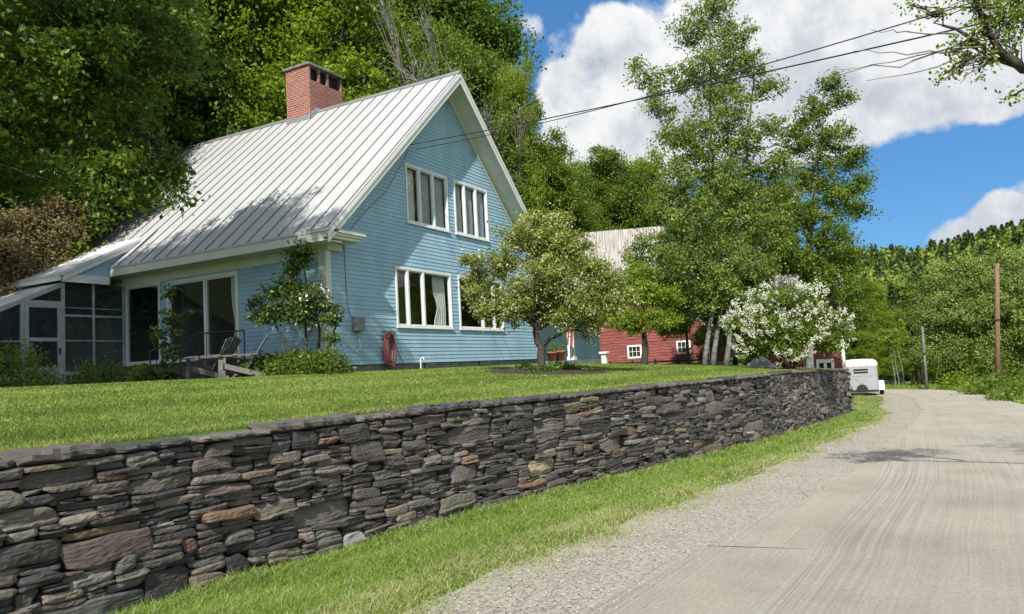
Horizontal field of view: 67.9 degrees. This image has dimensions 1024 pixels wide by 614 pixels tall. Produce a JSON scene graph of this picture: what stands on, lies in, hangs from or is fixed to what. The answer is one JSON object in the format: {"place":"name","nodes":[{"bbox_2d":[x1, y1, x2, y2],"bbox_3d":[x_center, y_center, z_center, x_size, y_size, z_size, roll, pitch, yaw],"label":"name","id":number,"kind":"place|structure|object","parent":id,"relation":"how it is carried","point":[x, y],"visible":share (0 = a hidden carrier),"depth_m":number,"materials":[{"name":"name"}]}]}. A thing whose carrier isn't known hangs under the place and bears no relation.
{"place":"outdoors","nodes":[
{"label":"outdoors","id":0,"kind":"place"},
{"bbox_2d":[0,363,842,459],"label":"lawn","id":1,"kind":"structure","parent":0,"point":[207,432],"depth_m":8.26,"materials":[{"name":"green plant"}]},
{"bbox_2d":[0,338,62,387],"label":"fern bush","id":2,"kind":"object","parent":1,"relation":"on","point":[16,353],"visible":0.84,"depth_m":15.39,"materials":[{"name":"green plant"}]},
{"bbox_2d":[0,361,74,387],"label":"fern bush","id":3,"kind":"object","parent":1,"relation":"on","point":[28,381],"visible":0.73,"depth_m":15.06,"materials":[{"name":"green plant"}]},
{"bbox_2d":[0,190,107,367],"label":"tree","id":4,"kind":"object","parent":1,"relation":"on","point":[20,252],"visible":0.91,"depth_m":20.67,"materials":[{"name":"brown plant"}]},
{"bbox_2d":[61,351,136,384],"bbox_3d":[-8.897,1.371,16.259,1.584,0.809,1.554,1,-6,-38],"label":"bush","id":5,"kind":"object","parent":1,"relation":"on","point":[95,378],"visible":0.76,"depth_m":16.08,"materials":[{"name":"green plant"}]},
{"bbox_2d":[0,0,239,220],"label":"shade tree","id":6,"kind":"object","parent":1,"relation":"on","point":[104,51],"visible":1,"depth_m":13.52,"materials":[{"name":"green plant"}]},
{"bbox_2d":[125,363,165,381],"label":"hosta","id":7,"kind":"object","parent":1,"relation":"on","point":[139,372],"visible":0.57,"depth_m":16.21,"materials":[{"name":"green plant"}]},
{"bbox_2d":[139,360,185,380],"bbox_3d":[-7.555,1.415,16.337,0.983,0.635,0.804,1,-6,-43],"label":"hosta","id":8,"kind":"object","parent":1,"relation":"on","point":[164,367],"visible":0.65,"depth_m":16.22,"materials":[{"name":"green plant"}]},
{"bbox_2d":[147,283,195,379],"bbox_3d":[-7.198,0.540,16.085,0.694,2.130,0.923,-10,-9,57],"label":"slender shrub","id":9,"kind":"object","parent":1,"relation":"on","point":[174,351],"visible":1,"depth_m":16.08,"materials":[{"name":"green plant"}]},
{"bbox_2d":[149,330,245,368],"bbox_3d":[-7.207,1.163,17.536,2.118,1.158,0.318,-3,-5,-6],"label":"iron railing","id":10,"kind":"object","parent":1,"relation":"on","point":[206,333],"visible":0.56,"depth_m":17.59,"materials":[{"name":"black metal"}]},
{"bbox_2d":[182,337,242,379],"bbox_3d":[-6.478,1.150,16.506,1.068,0.956,0.782,-4,-5,11],"label":"garden chair","id":11,"kind":"object","parent":1,"relation":"on","point":[229,348],"visible":0.75,"depth_m":16.32,"materials":[{"name":"grey wood"}]},
{"bbox_2d":[214,334,268,377],"bbox_3d":[-5.654,1.061,15.964,1.068,0.956,0.782,-2,-5,-16],"label":"garden chair","id":12,"kind":"object","parent":1,"relation":"on","point":[223,366],"visible":0.84,"depth_m":15.68,"materials":[{"name":"grey wood"}]},
{"bbox_2d":[232,348,292,376],"bbox_3d":[-5.293,1.184,16.294,1.616,0.792,1.309,-6,-5,29],"label":"bush","id":13,"kind":"object","parent":1,"relation":"on","point":[262,359],"visible":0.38,"depth_m":16.08,"materials":[{"name":"green plant"}]},
{"bbox_2d":[246,343,323,375],"bbox_3d":[-4.606,1.135,15.937,1.597,0.758,1.659,-6,-5,29],"label":"bush","id":14,"kind":"object","parent":1,"relation":"on","point":[287,366],"visible":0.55,"depth_m":15.75,"materials":[{"name":"green plant"}]},
{"bbox_2d":[241,236,347,367],"bbox_3d":[-4.632,-0.013,16.203,2.343,3.016,1.141,-4,-5,11],"label":"corner shrub","id":15,"kind":"object","parent":1,"relation":"on","point":[307,294],"visible":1,"depth_m":16.10,"materials":[{"name":"green plant"}]},
{"bbox_2d":[0,61,601,387],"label":"house","id":16,"kind":"structure","parent":1,"relation":"on","point":[373,206],"depth_m":20.73,"materials":[{"name":"blue paint"}]},
{"bbox_2d":[24,303,61,384],"bbox_3d":[-11.469,0.986,18.619,0.063,2.150,0.885,-6,-5,29],"label":"screen door","id":17,"kind":"structure","parent":16,"relation":"in","point":[26,305],"depth_m":18.76,"materials":[{"name":"white paint"}]},
{"bbox_2d":[125,281,161,365],"bbox_3d":[-9.827,0.470,20.270,1.520,2.175,0.115,-6,-5,29],"label":"window","id":18,"kind":"structure","parent":16,"relation":"in","point":[127,288],"depth_m":20.49,"materials":[{"name":"white paint"}]},
{"bbox_2d":[166,271,239,362],"bbox_3d":[-7.764,0.291,19.212,2.710,2.135,0.250,-6,-5,29],"label":"sliding door","id":19,"kind":"structure","parent":16,"relation":"in","point":[233,274],"depth_m":19.04,"materials":[{"name":"white paint"}]},
{"bbox_2d":[381,330,412,368],"bbox_3d":[-2.849,1.102,19.133,0.195,1.016,1.171,-6,-5,29],"label":"garden hose","id":20,"kind":"object","parent":16,"relation":"hanging from","point":[386,336],"visible":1,"depth_m":18.82,"materials":[{"name":"red rubber"}]},
{"bbox_2d":[395,266,454,329],"bbox_3d":[-2.410,-0.194,20.549,0.250,1.595,2.620,-6,-5,29],"label":"window","id":21,"kind":"structure","parent":16,"relation":"in","point":[437,282],"depth_m":20.74,"materials":[{"name":"white paint"}]},
{"bbox_2d":[404,163,450,232],"bbox_3d":[-2.403,-2.974,21.064,0.250,1.640,2.060,-6,-5,29],"label":"window","id":22,"kind":"structure","parent":16,"relation":"in","point":[422,188],"depth_m":21.15,"materials":[{"name":"white paint"}]},
{"bbox_2d":[453,179,490,242],"bbox_3d":[-1.256,-2.875,23.045,0.165,1.640,1.960,-6,-5,29],"label":"window","id":23,"kind":"structure","parent":16,"relation":"in","point":[466,189],"depth_m":23.14,"materials":[{"name":"white paint"}]},
{"bbox_2d":[458,275,505,331],"bbox_3d":[-0.927,-0.069,23.085,0.115,1.595,2.620,-6,-5,29],"label":"window","id":24,"kind":"structure","parent":16,"relation":"in","point":[481,328],"depth_m":22.85,"materials":[{"name":"white paint"}]},
{"bbox_2d":[545,342,559,360],"bbox_3d":[1.464,1.569,27.828,0.647,0.830,0.628,-6,-5,29],"label":"flower pot","id":25,"kind":"object","parent":16,"relation":"on","point":[552,355],"visible":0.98,"depth_m":27.73,"materials":[{"name":"ceramic"}]},
{"bbox_2d":[551,337,565,360],"bbox_3d":[1.765,1.574,28.274,0.716,0.860,0.725,-1,-5,-23],"label":"flower pot","id":26,"kind":"object","parent":16,"relation":"on","point":[560,355],"visible":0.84,"depth_m":28.07,"materials":[{"name":"ceramic"}]},
{"bbox_2d":[567,328,574,347],"bbox_3d":[2.187,0.872,27.960,0.179,1.260,0.778,-5,-5,22],"label":"flag","id":27,"kind":"object","parent":16,"relation":"attached to","point":[570,341],"visible":0.45,"depth_m":27.72,"materials":[{"name":"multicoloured fabric"}]},
{"bbox_2d":[289,341,355,374],"bbox_3d":[-3.897,1.066,15.569,1.347,0.760,1.416,-7,-6,39],"label":"bush","id":28,"kind":"object","parent":1,"relation":"on","point":[325,363],"visible":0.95,"depth_m":15.34,"materials":[{"name":"green plant"}]},
{"bbox_2d":[480,368,607,375],"bbox_3d":[0.898,1.479,17.130,2.897,0.287,3.727,-6,-5,29],"label":"mulch bed","id":29,"kind":"object","parent":1,"relation":"on","point":[561,372],"visible":0.56,"depth_m":16.32,"materials":[{"name":"brown soil"}]},
{"bbox_2d":[524,363,542,371],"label":"bedding plant","id":30,"kind":"object","parent":29,"relation":"on","point":[538,368],"visible":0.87,"depth_m":16.25,"materials":[{"name":"green plant"}]},
{"bbox_2d":[452,202,649,369],"bbox_3d":[0.845,-0.421,17.102,4.075,3.980,2.931,-6,-5,29],"label":"crabapple tree","id":31,"kind":"object","parent":29,"relation":"on","point":[545,263],"visible":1,"depth_m":16.79,"materials":[{"name":"green plant"}]},
{"bbox_2d":[584,254,691,363],"bbox_3d":[3.923,0.152,24.207,3.239,3.752,2.299,-2,-5,-13],"label":"round tree","id":32,"kind":"object","parent":1,"relation":"on","point":[632,323],"visible":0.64,"depth_m":23.88,"materials":[{"name":"green plant"}]},
{"bbox_2d":[617,0,811,365],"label":"birch clump","id":33,"kind":"object","parent":1,"relation":"on","point":[684,136],"visible":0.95,"depth_m":26.08,"materials":[{"name":"green plant"}]},
{"bbox_2d":[747,357,776,367],"bbox_3d":[7.915,1.931,24.204,0.904,0.739,0.786,-3,-5,2],"label":"boulder","id":34,"kind":"object","parent":1,"relation":"on","point":[763,362],"visible":0.41,"depth_m":23.94,"materials":[{"name":"grey stone"}]},
{"bbox_2d":[711,275,856,368],"bbox_3d":[7.880,0.536,22.048,3.908,2.897,2.461,-3,-5,4],"label":"white lilac","id":35,"kind":"object","parent":1,"relation":"on","point":[812,331],"visible":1,"depth_m":21.67,"materials":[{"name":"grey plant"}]},
{"bbox_2d":[1,339,1023,613],"bbox_3d":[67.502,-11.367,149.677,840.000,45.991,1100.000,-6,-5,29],"label":"ground","id":36,"kind":"structure","parent":0,"point":[973,371],"depth_m":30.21,"materials":[{"name":"green plant"}]},
{"bbox_2d":[0,0,193,376],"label":"woodland tree","id":37,"kind":"object","parent":36,"relation":"on","point":[109,158],"visible":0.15,"depth_m":21.64,"materials":[{"name":"green plant"}]},
{"bbox_2d":[0,0,232,372],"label":"woodland tree","id":38,"kind":"object","parent":36,"relation":"on","point":[173,124],"visible":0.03,"depth_m":27.14,"materials":[{"name":"green plant"}]},
{"bbox_2d":[158,0,285,245],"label":"woodland tree","id":39,"kind":"object","parent":36,"relation":"on","point":[205,94],"visible":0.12,"depth_m":28.80,"materials":[{"name":"green plant"}]},
{"bbox_2d":[161,0,307,254],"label":"woodland tree","id":40,"kind":"object","parent":36,"relation":"on","point":[262,118],"visible":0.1,"depth_m":30.10,"materials":[{"name":"green plant"}]},
{"bbox_2d":[178,0,364,252],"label":"woodland tree","id":41,"kind":"object","parent":36,"relation":"on","point":[254,29],"visible":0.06,"depth_m":31.14,"materials":[{"name":"green plant"}]},
{"bbox_2d":[242,0,421,116],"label":"woodland tree","id":42,"kind":"object","parent":36,"relation":"on","point":[310,24],"visible":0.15,"depth_m":31.42,"materials":[{"name":"green plant"}]},
{"bbox_2d":[305,0,435,97],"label":"woodland tree","id":43,"kind":"object","parent":36,"relation":"on","point":[378,46],"visible":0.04,"depth_m":34.10,"materials":[{"name":"green plant"}]},
{"bbox_2d":[312,0,481,99],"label":"woodland tree","id":44,"kind":"object","parent":36,"relation":"on","point":[412,74],"visible":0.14,"depth_m":32.25,"materials":[{"name":"green plant"}]},
{"bbox_2d":[360,0,461,89],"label":"woodland tree","id":45,"kind":"object","parent":36,"relation":"on","point":[404,2],"visible":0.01,"depth_m":39.79,"materials":[{"name":"green plant"}]},
{"bbox_2d":[353,0,498,138],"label":"woodland tree","id":46,"kind":"object","parent":36,"relation":"on","point":[429,37],"visible":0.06,"depth_m":34.20,"materials":[{"name":"green plant"}]},
{"bbox_2d":[0,368,855,613],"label":"stone wall","id":47,"kind":"structure","parent":36,"relation":"on","point":[93,528],"depth_m":7.28,"materials":[{"name":"stone"}]},
{"bbox_2d":[397,0,486,51],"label":"woodland tree","id":48,"kind":"object","parent":36,"relation":"on","point":[437,17],"depth_m":42.38,"materials":[{"name":"green plant"}]},
{"bbox_2d":[404,4,530,211],"bbox_3d":[-2.362,-5.719,38.239,8.267,19.602,7.318,-3,-5,-5],"label":"woodland tree","id":49,"kind":"object","parent":36,"relation":"on","point":[460,46],"visible":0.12,"depth_m":38.18,"materials":[{"name":"green plant"}]},
{"bbox_2d":[403,0,563,70],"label":"woodland tree","id":50,"kind":"object","parent":36,"relation":"on","point":[492,29],"visible":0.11,"depth_m":43.31,"materials":[{"name":"green plant"}]},
{"bbox_2d":[471,55,533,142],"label":"woodland tree","id":51,"kind":"object","parent":36,"relation":"on","point":[481,104],"visible":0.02,"depth_m":39.41,"materials":[{"name":"green plant"}]},
{"bbox_2d":[476,83,565,208],"bbox_3d":[-1.139,-3.396,36.674,7.564,14.290,6.225,-5,-5,26],"label":"woodland tree","id":52,"kind":"object","parent":36,"relation":"on","point":[487,121],"visible":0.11,"depth_m":36.33,"materials":[{"name":"green plant"}]},
{"bbox_2d":[489,42,555,226],"bbox_3d":[0.643,-4.631,37.424,4.091,16.792,3.727,1,-6,-42],"label":"woodland tree","id":53,"kind":"object","parent":36,"relation":"on","point":[520,80],"visible":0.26,"depth_m":37.26,"materials":[{"name":"green plant"}]},
{"bbox_2d":[495,91,554,210],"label":"woodland tree","id":54,"kind":"object","parent":36,"relation":"on","point":[540,110],"depth_m":40.32,"materials":[{"name":"green plant"}]},
{"bbox_2d":[500,122,605,280],"bbox_3d":[1.147,-2.733,38.341,5.973,12.798,6.747,-7,-6,43],"label":"woodland tree","id":55,"kind":"object","parent":36,"relation":"on","point":[562,196],"visible":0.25,"depth_m":37.80,"materials":[{"name":"green plant"}]},
{"bbox_2d":[555,157,607,231],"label":"woodland tree","id":56,"kind":"object","parent":36,"relation":"on","point":[589,186],"depth_m":49.33,"materials":[{"name":"green plant"}]},
{"bbox_2d":[565,150,614,222],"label":"woodland tree","id":57,"kind":"object","parent":36,"relation":"on","point":[580,162],"depth_m":56.99,"materials":[{"name":"green plant"}]},
{"bbox_2d":[580,142,655,230],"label":"woodland tree","id":58,"kind":"object","parent":36,"relation":"on","point":[621,187],"visible":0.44,"depth_m":54.76,"materials":[{"name":"green plant"}]},
{"bbox_2d":[619,142,674,224],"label":"woodland tree","id":59,"kind":"object","parent":36,"relation":"on","point":[649,195],"visible":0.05,"depth_m":58.95,"materials":[{"name":"green plant"}]},
{"bbox_2d":[571,223,724,364],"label":"barn","id":60,"kind":"structure","parent":36,"relation":"on","point":[623,347],"depth_m":41.55,"materials":[{"name":"red painted wood"},{"name":"tin"},{"name":"white painted wood"}]},
{"bbox_2d":[627,345,641,358],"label":"window","id":61,"kind":"structure","parent":60,"relation":"in","point":[634,351],"depth_m":41.40,"materials":[{"name":"white paint"}]},
{"bbox_2d":[676,340,690,353],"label":"window","id":62,"kind":"structure","parent":60,"relation":"in","point":[681,346],"depth_m":40.97,"materials":[{"name":"white paint"}]},
{"bbox_2d":[404,392,922,613],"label":"gravel shoulder","id":63,"kind":"object","parent":36,"relation":"on","point":[708,535],"visible":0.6,"depth_m":7.46},
{"bbox_2d":[398,400,926,613],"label":"gravel pebbles","id":64,"kind":"object","parent":63,"relation":"on","point":[592,564],"visible":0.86,"depth_m":7.12,"materials":[{"name":"gravel"}]},
{"bbox_2d":[846,359,884,393],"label":"horse trailer","id":65,"kind":"object","parent":63,"relation":"on","point":[864,375],"visible":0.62,"depth_m":41.64,"materials":[{"name":"silver metal"}]},
{"bbox_2d":[609,353,723,364],"bbox_3d":[7.348,2.685,36.065,5.466,0.800,0.126,-4,-5,11],"label":"fence","id":66,"kind":"object","parent":36,"relation":"on","point":[655,361],"visible":0.4,"depth_m":36.01,"materials":[{"name":"black paint"}]},
{"bbox_2d":[644,184,707,226],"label":"woodland tree","id":67,"kind":"object","parent":36,"relation":"on","point":[657,224],"visible":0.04,"depth_m":46.85,"materials":[{"name":"green plant"}]},
{"bbox_2d":[652,209,724,364],"bbox_3d":[7.654,-0.752,34.172,3.415,7.658,2.822,-6,-5,27],"label":"woodland tree","id":68,"kind":"object","parent":36,"relation":"on","point":[685,327],"visible":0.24,"depth_m":33.89,"materials":[{"name":"green plant"}]},
{"bbox_2d":[686,160,761,365],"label":"woodland tree","id":69,"kind":"object","parent":36,"relation":"on","point":[735,360],"visible":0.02,"depth_m":42.07,"materials":[{"name":"green plant"}]},
{"bbox_2d":[688,227,763,357],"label":"woodland tree","id":70,"kind":"object","parent":36,"relation":"on","point":[705,319],"visible":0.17,"depth_m":35.27,"materials":[{"name":"green plant"}]},
{"bbox_2d":[732,238,785,365],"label":"woodland tree","id":71,"kind":"object","parent":36,"relation":"on","point":[747,359],"visible":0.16,"depth_m":35.88,"materials":[{"name":"green plant"}]},
{"bbox_2d":[749,178,800,245],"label":"woodland tree","id":72,"kind":"object","parent":36,"relation":"on","point":[777,202],"visible":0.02,"depth_m":43.35,"materials":[{"name":"green plant"}]},
{"bbox_2d":[748,271,845,368],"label":"shed","id":73,"kind":"structure","parent":36,"relation":"on","point":[821,361],"depth_m":34.28,"materials":[{"name":"red wood"}]},
{"bbox_2d":[816,359,833,368],"bbox_3d":[14.066,2.736,34.115,0.740,0.785,0.110,-5,-5,22],"label":"window","id":74,"kind":"structure","parent":73,"relation":"in","point":[822,363],"depth_m":34.10,"materials":[{"name":"white paint"}]},
{"bbox_2d":[761,66,883,367],"bbox_3d":[12.138,-2.647,29.428,5.181,13.415,3.461,-2,-5,-10],"label":"leaning birch","id":75,"kind":"object","parent":36,"relation":"on","point":[833,254],"visible":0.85,"depth_m":29.39,"materials":[{"name":"green plant"}]},
{"bbox_2d":[841,281,861,359],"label":"woodland tree","id":76,"kind":"object","parent":36,"relation":"on","point":[847,351],"visible":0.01,"depth_m":49.84,"materials":[{"name":"green plant"}]},
{"bbox_2d":[842,268,881,359],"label":"woodland tree","id":77,"kind":"object","parent":36,"relation":"on","point":[870,300],"visible":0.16,"depth_m":55.69,"materials":[{"name":"green plant"}]},
{"bbox_2d":[851,331,884,375],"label":"woodland tree","id":78,"kind":"object","parent":36,"relation":"on","point":[867,352],"visible":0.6,"depth_m":52.28,"materials":[{"name":"green plant"}]},
{"bbox_2d":[856,281,904,379],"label":"woodland tree","id":79,"kind":"object","parent":36,"relation":"on","point":[882,320],"visible":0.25,"depth_m":62.68,"materials":[{"name":"green plant"}]},
{"bbox_2d":[738,354,1023,403],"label":"bank grass","id":80,"kind":"structure","parent":36,"relation":"on","point":[932,386],"depth_m":46.23,"materials":[{"name":"green plant"}]},
{"bbox_2d":[876,326,899,385],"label":"birch sapling","id":81,"kind":"object","parent":36,"relation":"on","point":[892,335],"visible":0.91,"depth_m":50.80,"materials":[{"name":"green plant"}]},
{"bbox_2d":[878,325,905,383],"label":"birch sapling","id":82,"kind":"object","parent":36,"relation":"on","point":[895,343],"visible":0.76,"depth_m":50.71,"materials":[{"name":"green plant"}]},
{"bbox_2d":[876,328,908,384],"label":"woodland tree","id":83,"kind":"object","parent":36,"relation":"on","point":[886,359],"visible":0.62,"depth_m":58.66,"materials":[{"name":"green plant"}]},
{"bbox_2d":[882,334,902,384],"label":"birch sapling","id":84,"kind":"object","parent":36,"relation":"on","point":[894,341],"visible":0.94,"depth_m":50.90,"materials":[{"name":"green plant"}]},
{"bbox_2d":[881,306,910,382],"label":"woodland tree","id":85,"kind":"object","parent":36,"relation":"on","point":[897,315],"visible":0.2,"depth_m":65.69,"materials":[{"name":"green plant"}]},
{"bbox_2d":[881,278,915,380],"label":"woodland tree","id":86,"kind":"object","parent":36,"relation":"on","point":[907,378],"visible":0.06,"depth_m":74.20,"materials":[{"name":"green plant"}]},
{"bbox_2d":[896,333,923,383],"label":"woodland tree","id":87,"kind":"object","parent":36,"relation":"on","point":[909,368],"visible":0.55,"depth_m":59.83,"materials":[{"name":"green plant"}]},
{"bbox_2d":[893,291,928,379],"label":"woodland tree","id":88,"kind":"object","parent":36,"relation":"on","point":[905,304],"visible":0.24,"depth_m":70.19,"materials":[{"name":"green plant"}]},
{"bbox_2d":[811,219,1023,368],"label":"hillside wood","id":89,"kind":"object","parent":36,"relation":"on","point":[891,264],"visible":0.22,"depth_m":185.70,"materials":[{"name":"green plant"}]},
{"bbox_2d":[819,0,1023,106],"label":"roadside tree","id":90,"kind":"object","parent":36,"relation":"on","point":[984,56],"visible":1,"depth_m":7.90,"materials":[{"name":"green plant"}]},
{"bbox_2d":[921,324,928,389],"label":"utility pole","id":91,"kind":"object","parent":36,"relation":"on","point":[925,362],"visible":0.91,"depth_m":46.00,"materials":[{"name":"grey wood"}]},
{"bbox_2d":[909,366,956,385],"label":"bank bush","id":92,"kind":"object","parent":36,"relation":"on","point":[929,378],"visible":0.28,"depth_m":49.90,"materials":[{"name":"green plant"}]},
{"bbox_2d":[921,335,945,382],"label":"woodland tree","id":93,"kind":"object","parent":36,"relation":"on","point":[933,370],"visible":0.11,"depth_m":62.53,"materials":[{"name":"green plant"}]},
{"bbox_2d":[933,367,983,389],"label":"bank bush","id":94,"kind":"object","parent":36,"relation":"on","point":[951,380],"visible":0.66,"depth_m":44.53,"materials":[{"name":"green plant"}]},
{"bbox_2d":[897,242,1023,383],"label":"willow","id":95,"kind":"object","parent":36,"relation":"on","point":[963,298],"visible":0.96,"depth_m":47.05,"materials":[{"name":"green plant"}]},
{"bbox_2d":[939,355,1006,384],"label":"bank bush","id":96,"kind":"object","parent":36,"relation":"on","point":[970,368],"visible":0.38,"depth_m":45.30,"materials":[{"name":"green plant"}]},
{"bbox_2d":[951,370,1017,394],"bbox_3d":[22.830,3.636,36.474,2.868,1.249,2.370,0,-5,-30],"label":"bank bush","id":97,"kind":"object","parent":36,"relation":"on","point":[979,387],"visible":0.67,"depth_m":36.21,"materials":[{"name":"green plant"}]},
{"bbox_2d":[994,261,1000,376],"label":"utility pole","id":98,"kind":"object","parent":36,"relation":"on","point":[997,324],"visible":0.91,"depth_m":41.93,"materials":[{"name":"brown wood"}]},
{"bbox_2d":[974,373,1023,401],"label":"bank bush","id":99,"kind":"object","parent":36,"relation":"on","point":[1012,395],"visible":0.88,"depth_m":29.89,"materials":[{"name":"green plant"}]},
{"bbox_2d":[975,346,1023,382],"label":"bank bush","id":100,"kind":"object","parent":36,"relation":"on","point":[1006,357],"visible":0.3,"depth_m":45.02,"materials":[{"name":"green plant"}]},
{"bbox_2d":[987,356,1023,387],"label":"bank bush","id":101,"kind":"object","parent":36,"relation":"on","point":[1020,372],"visible":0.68,"depth_m":36.94,"materials":[{"name":"green plant"}]},
{"bbox_3d":[8.390,-1.389,6.713,0.328,6.567,0.345,-6,-5,29],"label":"utility pole","id":102,"kind":"object","parent":36,"relation":"on","visible":0},
{"bbox_2d":[418,2,972,148],"bbox_3d":[2.773,-4.170,13.838,0.018,1.966,17.334,1,-6,-38],"label":"service cable","id":103,"kind":"object","parent":102,"relation":"attached to","point":[716,77],"visible":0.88,"depth_m":12.63,"materials":[{"name":"black rubber"}]},
{"bbox_2d":[410,13,1023,144],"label":"service cable","id":104,"kind":"object","parent":102,"relation":"attached to","point":[715,82],"visible":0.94,"depth_m":12.46,"materials":[{"name":"black rubber"}]},
{"bbox_2d":[488,0,1023,257],"label":"sky","id":105,"kind":"structure","parent":0,"point":[950,160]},
{"bbox_2d":[583,389,1023,613],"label":"road","id":106,"kind":"structure","parent":0,"point":[925,515],"depth_m":6.76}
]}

